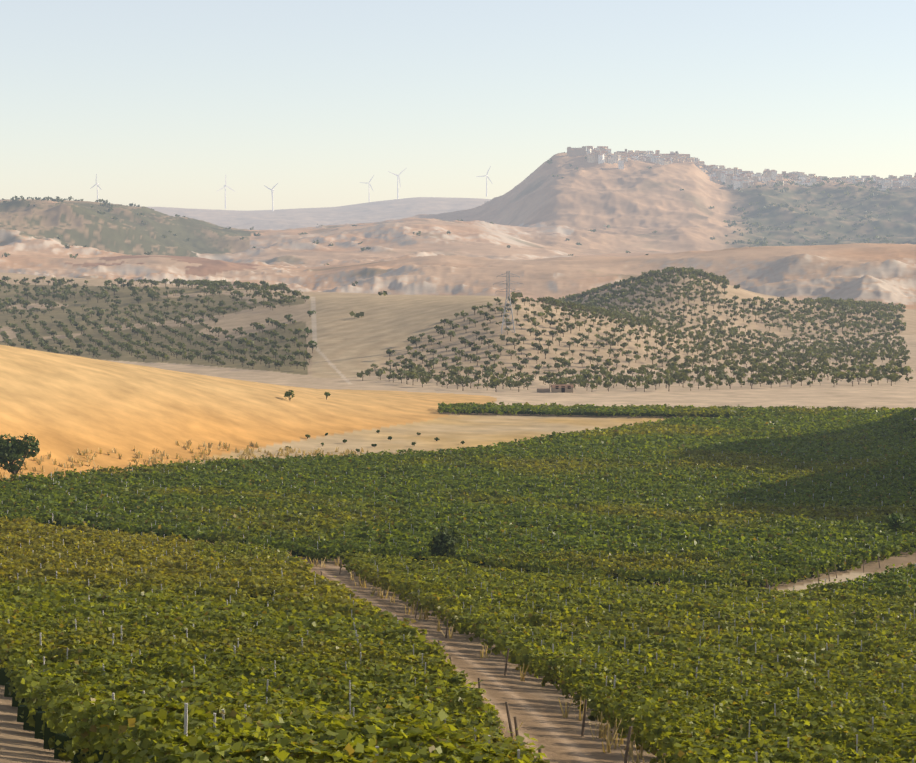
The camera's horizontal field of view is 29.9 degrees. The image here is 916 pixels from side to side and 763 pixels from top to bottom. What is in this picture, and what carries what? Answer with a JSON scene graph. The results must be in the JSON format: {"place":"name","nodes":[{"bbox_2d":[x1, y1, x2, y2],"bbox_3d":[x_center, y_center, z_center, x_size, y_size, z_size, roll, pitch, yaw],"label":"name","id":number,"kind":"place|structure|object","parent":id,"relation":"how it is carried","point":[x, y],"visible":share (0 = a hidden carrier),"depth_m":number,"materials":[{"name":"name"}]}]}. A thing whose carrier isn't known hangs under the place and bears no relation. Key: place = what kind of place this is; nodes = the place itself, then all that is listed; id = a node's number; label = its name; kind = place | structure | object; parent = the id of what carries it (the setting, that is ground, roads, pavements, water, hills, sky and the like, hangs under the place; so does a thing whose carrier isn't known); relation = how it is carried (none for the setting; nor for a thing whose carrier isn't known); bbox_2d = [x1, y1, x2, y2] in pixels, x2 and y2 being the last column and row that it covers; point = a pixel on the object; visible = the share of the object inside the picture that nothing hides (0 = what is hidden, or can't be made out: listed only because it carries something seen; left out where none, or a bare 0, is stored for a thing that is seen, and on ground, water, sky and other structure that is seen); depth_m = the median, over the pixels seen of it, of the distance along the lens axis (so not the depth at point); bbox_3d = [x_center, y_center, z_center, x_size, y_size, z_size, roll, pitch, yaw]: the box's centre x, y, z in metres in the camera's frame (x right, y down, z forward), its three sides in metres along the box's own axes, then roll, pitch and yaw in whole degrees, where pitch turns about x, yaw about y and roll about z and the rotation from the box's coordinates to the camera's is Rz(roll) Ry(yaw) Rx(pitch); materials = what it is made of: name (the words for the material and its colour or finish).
{"place":"outdoors","nodes":[
{"label":"outdoors","id":0,"kind":"place"},
{"bbox_2d":[0,151,915,762],"bbox_3d":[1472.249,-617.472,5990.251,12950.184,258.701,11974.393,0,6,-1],"label":"terrain","id":1,"kind":"structure","parent":0,"point":[64,405],"depth_m":934.52,"materials":[{"name":"beige soil"}]},
{"bbox_2d":[90,166,491,210],"bbox_3d":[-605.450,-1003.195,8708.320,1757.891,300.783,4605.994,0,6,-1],"label":"wind turbines","id":2,"kind":"object","parent":1,"relation":"on","point":[272,189],"visible":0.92,"depth_m":10962.81,"materials":[{"name":"white metal"}]},
{"bbox_2d":[0,440,795,762],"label":"dry grass","id":3,"kind":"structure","parent":1,"relation":"on","point":[608,738],"depth_m":264.23,"materials":[{"name":"plant"}]},
{"bbox_2d":[2,152,897,347],"bbox_3d":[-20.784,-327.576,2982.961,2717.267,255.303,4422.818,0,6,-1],"label":"scrub","id":4,"kind":"object","parent":1,"relation":"on","point":[764,242],"visible":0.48,"depth_m":3673.20,"materials":[{"name":"green plant"}]},
{"bbox_2d":[0,266,912,391],"bbox_3d":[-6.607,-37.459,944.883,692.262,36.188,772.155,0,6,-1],"label":"olive grove","id":5,"kind":"object","parent":1,"relation":"on","point":[826,352],"visible":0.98,"depth_m":825.62,"materials":[{"name":"green plant"}]},
{"bbox_2d":[0,402,915,762],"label":"vines","id":6,"kind":"object","parent":1,"relation":"on","point":[46,735],"depth_m":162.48,"materials":[{"name":"green plant"}]},
{"bbox_2d":[0,295,915,563],"bbox_3d":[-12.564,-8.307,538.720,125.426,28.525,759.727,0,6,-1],"label":"trees","id":7,"kind":"object","parent":1,"relation":"on","point":[13,450],"visible":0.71,"depth_m":240.01,"materials":[{"name":"green plant"}]},
{"bbox_2d":[0,448,915,762],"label":"vine stakes","id":8,"kind":"object","parent":1,"relation":"on","point":[470,608],"visible":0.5,"depth_m":120.87,"materials":[{"name":"brown wood"}]},
{"bbox_2d":[93,467,879,762],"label":"vineyard posts","id":9,"kind":"object","parent":1,"relation":"on","point":[582,730],"visible":0.56,"depth_m":65.36,"materials":[{"name":"brown wood"}]},
{"bbox_2d":[494,271,522,333],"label":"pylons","id":10,"kind":"object","parent":1,"relation":"on","point":[506,288],"visible":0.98,"depth_m":720.31,"materials":[{"name":"metal"}]},
{"bbox_2d":[537,384,573,392],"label":"farm building","id":11,"kind":"structure","parent":1,"relation":"on","point":[564,388],"depth_m":560.15,"materials":[{"name":"beige paint"}]},
{"bbox_2d":[567,146,915,190],"bbox_3d":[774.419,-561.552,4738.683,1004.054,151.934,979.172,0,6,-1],"label":"hilltop town","id":12,"kind":"object","parent":1,"relation":"on","point":[736,177],"visible":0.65,"depth_m":4405.76},
{"bbox_2d":[0,0,915,210],"label":"sky","id":13,"kind":"structure","parent":0,"point":[162,101],"materials":[{"name":"blue"}]}
]}

